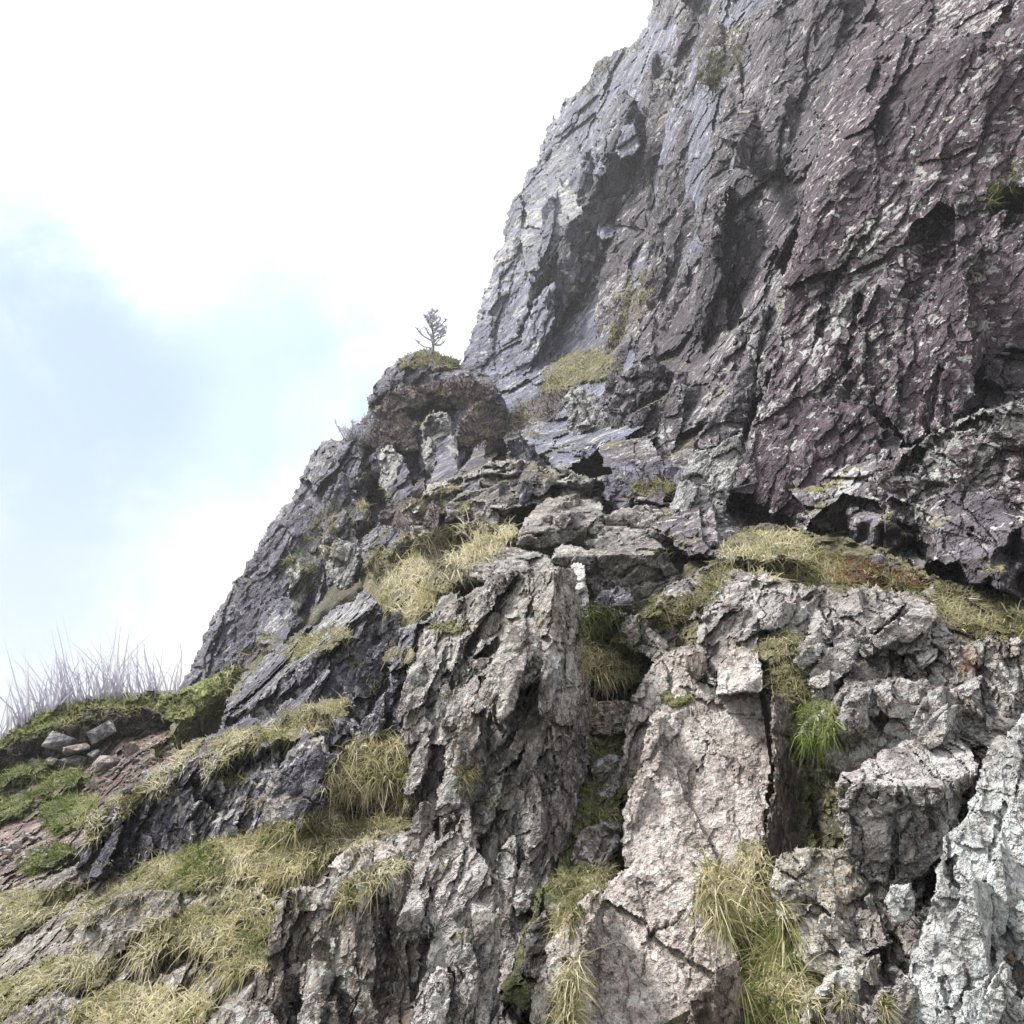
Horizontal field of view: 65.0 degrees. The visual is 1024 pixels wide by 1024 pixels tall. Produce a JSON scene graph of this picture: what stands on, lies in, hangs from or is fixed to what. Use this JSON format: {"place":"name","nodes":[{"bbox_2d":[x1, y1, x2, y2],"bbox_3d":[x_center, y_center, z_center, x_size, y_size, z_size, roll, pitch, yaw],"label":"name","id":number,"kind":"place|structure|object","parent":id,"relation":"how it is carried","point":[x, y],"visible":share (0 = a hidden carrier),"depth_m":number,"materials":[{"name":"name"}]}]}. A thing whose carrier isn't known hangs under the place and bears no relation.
{"place":"outdoors","nodes":[
{"label":"outdoors","id":0,"kind":"place"},
{"bbox_2d":[0,705,173,773],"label":"bank","id":1,"kind":"structure","parent":0,"point":[135,724],"depth_m":11.00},
{"bbox_2d":[0,728,179,889],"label":"bank","id":2,"kind":"structure","parent":0,"point":[28,826],"depth_m":9.42,"materials":[{"name":"stone"}]},
{"bbox_2d":[0,876,88,951],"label":"grass tussock","id":3,"kind":"object","parent":2,"relation":"on","point":[19,906],"depth_m":6.15,"materials":[{"name":"plant"}]},
{"bbox_2d":[15,837,78,880],"bbox_3d":[-4.513,3.382,7.774,0.604,0.519,4.226,9,-22,-24],"label":"grass mound","id":4,"kind":"object","parent":2,"relation":"on","point":[57,852],"depth_m":7.37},
{"bbox_2d":[25,761,95,804],"bbox_3d":[-5.834,3.567,10.376,0.857,0.720,1.893,11,-23,-28],"label":"grass mound","id":5,"kind":"object","parent":2,"relation":"on","point":[65,781],"depth_m":9.96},
{"bbox_2d":[32,788,103,839],"bbox_3d":[-4.446,3.201,8.286,0.759,0.823,5.213,13,-24,-32],"label":"grass mound","id":6,"kind":"object","parent":2,"relation":"on","point":[64,814],"depth_m":8.82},
{"bbox_2d":[72,781,146,855],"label":"grass tussock","id":7,"kind":"object","parent":2,"relation":"on","point":[94,821],"depth_m":6.23,"materials":[{"name":"plant"}]},
{"bbox_2d":[0,663,235,751],"bbox_3d":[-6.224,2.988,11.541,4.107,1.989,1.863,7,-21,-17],"label":"bank","id":8,"kind":"structure","parent":0,"point":[174,703],"depth_m":11.55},
{"bbox_2d":[0,634,98,726],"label":"rush clump","id":9,"kind":"object","parent":8,"relation":"on","point":[50,705],"visible":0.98,"depth_m":11.57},
{"bbox_2d":[20,615,159,710],"bbox_3d":[-6.125,2.074,11.920,2.271,1.708,1.440,-13,-24,32],"label":"rush clump","id":10,"kind":"object","parent":8,"relation":"on","point":[107,687],"visible":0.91,"depth_m":11.74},
{"bbox_2d":[70,631,187,699],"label":"rush clump","id":11,"kind":"object","parent":8,"relation":"on","point":[156,689],"visible":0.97,"depth_m":11.79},
{"bbox_2d":[180,435,369,688],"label":"cliff","id":12,"kind":"structure","parent":0,"point":[256,603],"depth_m":21.69,"materials":[{"name":"stone"}]},
{"bbox_2d":[319,525,363,590],"bbox_3d":[-3.513,0.833,16.812,0.988,2.168,2.700,6,-21,-15],"label":"rock block","id":13,"kind":"object","parent":12,"relation":"on","point":[344,573],"visible":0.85,"depth_m":15.93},
{"bbox_2d":[0,0,652,733],"label":"sky","id":14,"kind":"structure","parent":0,"point":[223,223],"materials":[{"name":"white"}]},
{"bbox_2d":[64,454,774,1023],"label":"hillside","id":15,"kind":"structure","parent":0,"point":[332,598],"depth_m":16.84,"materials":[{"name":"stone"}]},
{"bbox_2d":[147,663,253,765],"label":"grass","id":16,"kind":"structure","parent":15,"relation":"on","point":[187,730],"depth_m":11.67,"materials":[{"name":"plant"}]},
{"bbox_2d":[0,831,429,1023],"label":"rock outcrop","id":17,"kind":"object","parent":15,"relation":"on","point":[50,941],"visible":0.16,"depth_m":4.67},
{"bbox_2d":[0,990,92,1023],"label":"rock outcrop","id":18,"kind":"object","parent":17,"relation":"on","point":[26,1012],"visible":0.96,"depth_m":3.83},
{"bbox_2d":[0,940,119,1023],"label":"grass tussock","id":19,"kind":"object","parent":17,"relation":"on","point":[16,994],"depth_m":4.46,"materials":[{"name":"plant"}]},
{"bbox_2d":[53,874,153,955],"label":"grass tussock","id":20,"kind":"object","parent":17,"relation":"on","point":[77,915],"depth_m":5.27,"materials":[{"name":"plant"}]},
{"bbox_2d":[53,888,181,987],"bbox_3d":[-2.337,2.508,4.740,0.680,0.540,1.018,7,-21,-19],"label":"rock outcrop","id":21,"kind":"object","parent":17,"relation":"on","point":[119,932],"visible":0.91,"depth_m":4.56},
{"bbox_2d":[59,965,229,1023],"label":"grass tussock","id":22,"kind":"object","parent":17,"relation":"on","point":[122,1001],"depth_m":3.82,"materials":[{"name":"plant"}]},
{"bbox_2d":[112,834,228,905],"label":"grass tussock","id":23,"kind":"object","parent":17,"relation":"on","point":[194,871],"depth_m":5.30,"materials":[{"name":"plant"}]},
{"bbox_2d":[108,896,256,983],"bbox_3d":[-1.885,2.423,4.408,0.573,0.584,1.434,15,-25,-35],"label":"grass tussock","id":24,"kind":"object","parent":17,"relation":"on","point":[145,949],"depth_m":4.35,"materials":[{"name":"plant"}]},
{"bbox_2d":[0,824,385,1023],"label":"grass cover","id":25,"kind":"object","parent":17,"relation":"on","point":[165,967],"depth_m":4.48,"materials":[{"name":"plant"}]},
{"bbox_2d":[189,885,281,1004],"bbox_3d":[-1.388,2.308,4.206,0.603,0.608,1.527,9,-22,-22],"label":"grass tussock","id":26,"kind":"object","parent":17,"relation":"on","point":[254,920],"depth_m":4.20,"materials":[{"name":"plant"}]},
{"bbox_2d":[207,999,278,1023],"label":"rock outcrop","id":27,"kind":"object","parent":17,"relation":"on","point":[244,1011],"visible":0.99,"depth_m":3.23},
{"bbox_2d":[75,710,413,880],"bbox_3d":[-2.151,2.219,6.449,3.574,1.451,1.712,-13,-24,33],"label":"rock outcrop","id":28,"kind":"object","parent":17,"relation":"on","point":[185,812],"visible":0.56,"depth_m":6.11,"materials":[{"name":"stone"}]},
{"bbox_2d":[137,737,205,812],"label":"grass tussock","id":29,"kind":"object","parent":28,"relation":"on","point":[188,750],"depth_m":6.45,"materials":[{"name":"plant"}]},
{"bbox_2d":[196,719,267,797],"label":"grass tussock","id":30,"kind":"object","parent":28,"relation":"on","point":[235,741],"depth_m":6.34,"materials":[{"name":"plant"}]},
{"bbox_2d":[259,734,329,827],"bbox_3d":[-1.473,1.832,5.540,0.490,0.654,0.858,5,-21,-15],"label":"rock outcrop","id":31,"kind":"object","parent":28,"relation":"on","point":[270,806],"visible":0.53,"depth_m":5.26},
{"bbox_2d":[255,691,355,766],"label":"grass tussock","id":32,"kind":"object","parent":28,"relation":"on","point":[289,730],"depth_m":6.16,"materials":[{"name":"plant"}]},
{"bbox_2d":[203,806,349,897],"bbox_3d":[-1.590,2.325,5.208,1.272,0.808,1.608,0,-20,0],"label":"grass tussock","id":33,"kind":"object","parent":17,"relation":"on","point":[258,860],"depth_m":4.91,"materials":[{"name":"plant"}]},
{"bbox_2d":[248,841,422,1023],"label":"rock outcrop","id":34,"kind":"object","parent":17,"relation":"on","point":[379,954],"visible":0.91,"depth_m":3.59,"materials":[{"name":"stone"}]},
{"bbox_2d":[307,725,414,824],"bbox_3d":[-1.085,2.211,6.167,1.067,1.270,2.467,5,-21,-13],"label":"grass tussock","id":35,"kind":"object","parent":17,"relation":"on","point":[371,771],"depth_m":5.75,"materials":[{"name":"plant"}]},
{"bbox_2d":[320,853,413,951],"bbox_3d":[-0.656,1.910,4.020,0.417,0.386,1.164,0,-20,0],"label":"grass tussock","id":36,"kind":"object","parent":17,"relation":"on","point":[347,897],"depth_m":3.69,"materials":[{"name":"plant"}]},
{"bbox_2d":[218,589,406,758],"bbox_3d":[-2.289,1.757,8.979,1.855,2.240,6.234,12,-23,-29],"label":"rock outcrop","id":37,"kind":"object","parent":15,"relation":"on","point":[273,682],"visible":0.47,"depth_m":7.98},
{"bbox_2d":[279,621,353,661],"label":"grass tussock","id":38,"kind":"object","parent":37,"relation":"on","point":[304,646],"depth_m":8.49,"materials":[{"name":"plant"}]},
{"bbox_2d":[324,796,411,869],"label":"grass tussock","id":39,"kind":"object","parent":15,"relation":"on","point":[365,829],"depth_m":5.32,"materials":[{"name":"plant"}]},
{"bbox_2d":[350,508,520,627],"bbox_3d":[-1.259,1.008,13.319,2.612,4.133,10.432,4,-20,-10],"label":"grass tussock","id":40,"kind":"object","parent":15,"relation":"on","point":[414,583],"depth_m":11.34,"materials":[{"name":"plant"}]},
{"bbox_2d":[396,564,592,1023],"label":"rock rib","id":41,"kind":"object","parent":15,"relation":"on","point":[517,836],"visible":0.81,"depth_m":5.02,"materials":[{"name":"stone"}]},
{"bbox_2d":[387,611,441,740],"bbox_3d":[-0.511,1.310,6.627,1.175,1.357,1.372,0,-20,0],"label":"rock outcrop","id":42,"kind":"object","parent":41,"relation":"on","point":[398,672],"visible":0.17,"depth_m":6.48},
{"bbox_2d":[410,829,501,1023],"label":"rock rib","id":43,"kind":"object","parent":41,"relation":"on","point":[470,877],"visible":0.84,"depth_m":3.31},
{"bbox_2d":[469,635,563,689],"bbox_3d":[0.036,1.012,5.641,0.697,0.613,1.314,0,-20,0],"label":"rock ledge","id":44,"kind":"object","parent":41,"relation":"on","point":[481,662],"visible":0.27,"depth_m":5.24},
{"bbox_2d":[441,544,555,582],"bbox_3d":[-0.164,0.539,8.900,1.371,0.928,1.723,0,-20,0],"label":"rock ledge","id":45,"kind":"object","parent":15,"relation":"on","point":[518,558],"visible":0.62,"depth_m":8.29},
{"bbox_2d":[529,884,602,1023],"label":"rock slab","id":46,"kind":"object","parent":15,"relation":"on","point":[546,969],"visible":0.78,"depth_m":3.23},
{"bbox_2d":[533,938,617,1023],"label":"grass tussock","id":47,"kind":"object","parent":15,"relation":"on","point":[567,1010],"depth_m":3.10,"materials":[{"name":"plant"}]},
{"bbox_2d":[578,860,738,1023],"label":"rock slab","id":48,"kind":"object","parent":15,"relation":"on","point":[640,974],"visible":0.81,"depth_m":3.37,"materials":[{"name":"stone"}]},
{"bbox_2d":[620,680,772,880],"bbox_3d":[1.439,1.819,5.784,0.915,1.372,3.598,-7,-21,18],"label":"rock slab","id":49,"kind":"object","parent":15,"relation":"on","point":[710,785],"visible":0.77,"depth_m":4.53,"materials":[{"name":"stone"}]},
{"bbox_2d":[742,691,800,904],"bbox_3d":[1.513,1.555,4.409,0.316,1.245,1.728,-15,-25,36],"label":"rock slab","id":50,"kind":"object","parent":15,"relation":"on","point":[781,835],"visible":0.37,"depth_m":4.27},
{"bbox_2d":[806,635,1023,1023],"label":"rock outcrop","id":51,"kind":"object","parent":15,"relation":"on","point":[984,740],"visible":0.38,"depth_m":3.21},
{"bbox_2d":[784,981,873,1023],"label":"grass tussock","id":52,"kind":"object","parent":51,"relation":"on","point":[843,999],"depth_m":2.54,"materials":[{"name":"plant"}]},
{"bbox_2d":[799,963,860,1023],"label":"rock slab","id":53,"kind":"object","parent":51,"relation":"on","point":[849,973],"visible":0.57,"depth_m":2.58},
{"bbox_2d":[769,845,905,1005],"bbox_3d":[1.364,1.710,3.276,0.583,0.641,0.810,-6,-21,16],"label":"rock slab","id":54,"kind":"object","parent":51,"relation":"on","point":[800,875],"visible":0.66,"depth_m":3.24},
{"bbox_2d":[822,676,964,771],"bbox_3d":[1.971,1.103,4.194,0.723,0.572,1.269,-13,-24,32],"label":"rock outcrop","id":55,"kind":"object","parent":51,"relation":"on","point":[879,726],"visible":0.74,"depth_m":3.91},
{"bbox_2d":[835,738,978,889],"bbox_3d":[1.764,1.332,3.572,0.615,0.678,0.941,-11,-23,27],"label":"rock block","id":56,"kind":"object","parent":51,"relation":"on","point":[888,797],"visible":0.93,"depth_m":3.30,"materials":[{"name":"stone"}]},
{"bbox_2d":[901,713,1023,1023],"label":"rock slab","id":57,"kind":"object","parent":51,"relation":"on","point":[966,966],"visible":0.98,"depth_m":2.69,"materials":[{"name":"stone"}]},
{"bbox_2d":[948,637,1023,721],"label":"rock outcrop","id":58,"kind":"object","parent":51,"relation":"on","point":[999,668],"visible":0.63,"depth_m":4.25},
{"bbox_2d":[345,349,538,563],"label":"cliff","id":59,"kind":"structure","parent":0,"point":[394,378],"depth_m":23.34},
{"bbox_2d":[360,522,407,568],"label":"rock block","id":60,"kind":"object","parent":59,"relation":"on","point":[377,535],"visible":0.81,"depth_m":14.36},
{"bbox_2d":[351,410,419,453],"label":"heather bush","id":61,"kind":"object","parent":59,"relation":"on","point":[398,431],"visible":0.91,"depth_m":23.84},
{"bbox_2d":[376,495,440,534],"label":"heather bush","id":62,"kind":"object","parent":59,"relation":"on","point":[391,515],"visible":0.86,"depth_m":13.80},
{"bbox_2d":[373,373,501,420],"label":"heather bush","id":63,"kind":"object","parent":59,"relation":"on","point":[459,392],"visible":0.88,"depth_m":24.05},
{"bbox_2d":[419,410,460,480],"bbox_3d":[-1.871,-1.671,21.337,1.147,3.744,3.390,4,-20,-10],"label":"rock block","id":64,"kind":"object","parent":59,"relation":"on","point":[436,428],"visible":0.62,"depth_m":21.10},
{"bbox_2d":[457,397,511,454],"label":"heather bush","id":65,"kind":"object","parent":59,"relation":"on","point":[481,421],"visible":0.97,"depth_m":22.23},
{"bbox_2d":[401,458,614,537],"bbox_3d":[-0.078,-0.322,12.402,4.058,2.254,3.083,-7,-21,18],"label":"rock ledge","id":66,"kind":"object","parent":59,"relation":"on","point":[500,477],"visible":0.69,"depth_m":11.81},
{"bbox_2d":[516,495,603,550],"bbox_3d":[0.651,0.036,10.458,1.095,1.569,2.661,-3,-20,8],"label":"rock ledge","id":67,"kind":"object","parent":66,"relation":"on","point":[550,522],"visible":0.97,"depth_m":9.46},
{"bbox_2d":[518,136,590,274],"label":"cliff","id":68,"kind":"structure","parent":0,"point":[557,168],"depth_m":40.84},
{"bbox_2d":[500,583,654,1011],"bbox_3d":[0.676,1.487,6.313,1.020,3.429,5.336,-5,-20,12],"label":"gully","id":69,"kind":"object","parent":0,"point":[517,986],"visible":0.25,"depth_m":4.82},
{"bbox_2d":[520,903,564,980],"bbox_3d":[0.159,2.080,3.871,0.265,0.389,0.634,0,-20,0],"label":"rock step","id":70,"kind":"object","parent":69,"relation":"on","point":[534,960],"visible":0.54,"depth_m":3.66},
{"bbox_2d":[524,847,619,974],"bbox_3d":[0.366,1.942,3.990,0.495,0.514,1.826,-6,-21,15],"label":"grass tussock","id":71,"kind":"object","parent":69,"relation":"on","point":[573,897],"depth_m":3.99,"materials":[{"name":"plant"}]},
{"bbox_2d":[570,820,621,870],"bbox_3d":[0.514,2.017,4.806,0.374,0.338,0.714,0,-20,0],"label":"rock step","id":72,"kind":"object","parent":69,"relation":"on","point":[608,842],"visible":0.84,"depth_m":4.60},
{"bbox_2d":[578,600,626,648],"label":"grass tussock","id":73,"kind":"object","parent":69,"relation":"on","point":[596,628],"depth_m":6.96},
{"bbox_2d":[590,753,630,802],"bbox_3d":[0.671,1.855,5.588,0.321,0.388,0.899,-3,-20,8],"label":"rock step","id":74,"kind":"object","parent":69,"relation":"on","point":[600,767],"visible":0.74,"depth_m":5.38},
{"bbox_2d":[591,699,631,736],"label":"rock block","id":75,"kind":"object","parent":69,"relation":"on","point":[604,728],"visible":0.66,"depth_m":6.24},
{"bbox_2d":[579,634,647,702],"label":"grass tussock","id":76,"kind":"object","parent":69,"relation":"on","point":[609,662],"depth_m":6.75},
{"bbox_2d":[550,538,680,606],"bbox_3d":[1.168,0.570,8.776,1.599,1.418,2.240,0,-20,0],"label":"rock ledge","id":77,"kind":"object","parent":69,"relation":"on","point":[639,574],"visible":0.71,"depth_m":7.91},
{"bbox_2d":[583,504,682,558],"bbox_3d":[1.482,0.223,9.745,1.304,1.230,1.643,0,-20,0],"label":"rock ledge","id":78,"kind":"object","parent":77,"relation":"on","point":[620,527],"visible":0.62,"depth_m":9.37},
{"bbox_2d":[622,645,700,827],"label":"rock spur","id":79,"kind":"structure","parent":69,"relation":"on","point":[666,671],"depth_m":5.54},
{"bbox_2d":[515,89,645,338],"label":"cliff","id":80,"kind":"structure","parent":0,"point":[575,262],"depth_m":34.49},
{"bbox_2d":[461,0,770,468],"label":"cliff","id":81,"kind":"structure","parent":0,"point":[505,357],"depth_m":34.24,"materials":[{"name":"stone"}]},
{"bbox_2d":[562,385,609,464],"bbox_3d":[1.874,-2.248,20.012,1.298,3.478,2.742,0,-20,0],"label":"rock block","id":82,"kind":"object","parent":81,"relation":"on","point":[586,410],"visible":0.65,"depth_m":19.12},
{"bbox_2d":[594,138,655,338],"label":"cliff","id":83,"kind":"structure","parent":0,"point":[633,218],"depth_m":32.13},
{"bbox_2d":[607,353,691,441],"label":"cliff","id":84,"kind":"structure","parent":0,"point":[639,396],"depth_m":17.57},
{"bbox_2d":[638,110,693,324],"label":"cliff","id":85,"kind":"structure","parent":0,"point":[656,236],"depth_m":28.85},
{"bbox_2d":[667,0,702,107],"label":"cliff","id":86,"kind":"structure","parent":0,"point":[688,31],"depth_m":33.52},
{"bbox_2d":[698,304,770,428],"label":"cliff","id":87,"kind":"structure","parent":0,"point":[752,330],"depth_m":16.02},
{"bbox_2d":[725,91,791,301],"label":"cliff","id":88,"kind":"structure","parent":0,"point":[755,192],"depth_m":20.16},
{"bbox_2d":[735,700,842,972],"bbox_3d":[1.529,1.399,4.453,0.728,2.527,3.829,-9,-22,23],"label":"gully","id":89,"kind":"object","parent":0,"point":[809,840],"visible":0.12,"depth_m":4.23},
{"bbox_2d":[687,956,751,1023],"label":"rock slab","id":90,"kind":"object","parent":89,"relation":"on","point":[713,1001],"visible":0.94,"depth_m":2.71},
{"bbox_2d":[725,835,775,923],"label":"grass tussock","id":91,"kind":"object","parent":89,"relation":"on","point":[752,851],"depth_m":3.83,"materials":[{"name":"plant"}]},
{"bbox_2d":[662,843,839,1023],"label":"grass tussock","id":92,"kind":"object","parent":89,"relation":"on","point":[774,970],"depth_m":3.23,"materials":[{"name":"plant"}]},
{"bbox_2d":[781,692,870,793],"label":"grass tussock","id":93,"kind":"object","parent":89,"relation":"on","point":[808,710],"depth_m":3.93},
{"bbox_2d":[756,0,849,162],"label":"cliff","id":94,"kind":"structure","parent":0,"point":[803,38],"depth_m":21.33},
{"bbox_2d":[592,0,1023,624],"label":"cliff","id":95,"kind":"structure","parent":0,"point":[976,542],"depth_m":18.16,"materials":[{"name":"stone"}]},
{"bbox_2d":[534,346,621,396],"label":"grass clump","id":96,"kind":"object","parent":95,"relation":"on","point":[575,367],"visible":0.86,"depth_m":27.42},
{"bbox_2d":[602,455,684,509],"bbox_3d":[2.049,-0.348,11.942,1.527,1.861,1.993,0,-20,0],"label":"rock block","id":97,"kind":"object","parent":95,"relation":"on","point":[617,493],"visible":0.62,"depth_m":11.49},
{"bbox_2d":[668,428,744,517],"bbox_3d":[2.416,-0.319,10.171,1.134,2.107,1.406,-6,-21,17],"label":"rock block","id":98,"kind":"object","parent":95,"relation":"on","point":[707,477],"visible":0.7,"depth_m":9.76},
{"bbox_2d":[689,355,757,452],"bbox_3d":[3.781,-1.992,14.261,1.378,2.558,1.777,-4,-20,11],"label":"rock block","id":99,"kind":"object","parent":95,"relation":"on","point":[728,417],"visible":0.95,"depth_m":13.36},
{"bbox_2d":[753,397,884,530],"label":"cliff","id":100,"kind":"structure","parent":0,"point":[842,434],"depth_m":9.26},
{"bbox_2d":[667,521,1015,651],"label":"ground","id":101,"kind":"structure","parent":0,"point":[687,635],"depth_m":7.21,"materials":[{"name":"plant"}]},
{"bbox_2d":[612,609,678,661],"bbox_3d":[1.220,1.093,7.143,0.723,0.716,1.290,0,-20,0],"label":"rock block","id":102,"kind":"object","parent":101,"relation":"on","point":[654,646],"visible":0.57,"depth_m":6.71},
{"bbox_2d":[638,588,696,634],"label":"grass tussock","id":103,"kind":"object","parent":101,"relation":"on","point":[664,620],"depth_m":6.79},
{"bbox_2d":[718,524,827,575],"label":"grass tussock","id":104,"kind":"object","parent":101,"relation":"on","point":[786,542],"depth_m":7.46,"materials":[{"name":"plant"}]},
{"bbox_2d":[696,567,983,736],"bbox_3d":[2.280,1.008,5.783,1.858,1.790,3.858,-7,-21,18],"label":"rock outcrop","id":105,"kind":"object","parent":101,"relation":"on","point":[769,605],"visible":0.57,"depth_m":5.22,"materials":[{"name":"stone"}]},
{"bbox_2d":[716,647,763,695],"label":"rock block","id":106,"kind":"object","parent":105,"relation":"on","point":[739,670],"visible":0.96,"depth_m":4.89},
{"bbox_2d":[750,626,806,669],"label":"grass tussock","id":107,"kind":"object","parent":105,"relation":"on","point":[780,644],"depth_m":5.13,"materials":[{"name":"plant"}]},
{"bbox_2d":[754,653,810,704],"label":"grass tussock","id":108,"kind":"object","parent":105,"relation":"on","point":[785,678],"depth_m":4.83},
{"bbox_2d":[827,601,933,655],"bbox_3d":[2.395,0.788,5.451,0.908,0.627,1.071,-11,-23,27],"label":"rock outcrop","id":109,"kind":"object","parent":105,"relation":"on","point":[921,642],"visible":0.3,"depth_m":5.17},
{"bbox_2d":[688,527,1023,641],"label":"grass cover","id":110,"kind":"object","parent":101,"relation":"on","point":[799,571],"depth_m":6.61,"materials":[{"name":"plant"}]},
{"bbox_2d":[816,550,933,601],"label":"bracken","id":111,"kind":"object","parent":101,"relation":"on","point":[861,568],"visible":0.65,"depth_m":6.79,"materials":[{"name":"brown plant"}]},
{"bbox_2d":[930,584,1023,645],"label":"grass tussock","id":112,"kind":"object","parent":101,"relation":"on","point":[998,625],"depth_m":5.91,"materials":[{"name":"plant"}]},
{"bbox_2d":[734,0,1023,529],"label":"cliff","id":113,"kind":"structure","parent":0,"point":[921,137],"depth_m":11.15,"materials":[{"name":"stone"}]},
{"bbox_2d":[868,398,1023,545],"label":"cliff","id":114,"kind":"structure","parent":0,"point":[981,448],"depth_m":7.73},
{"bbox_2d":[874,220,1023,446],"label":"cliff","id":115,"kind":"structure","parent":0,"point":[972,294],"depth_m":9.36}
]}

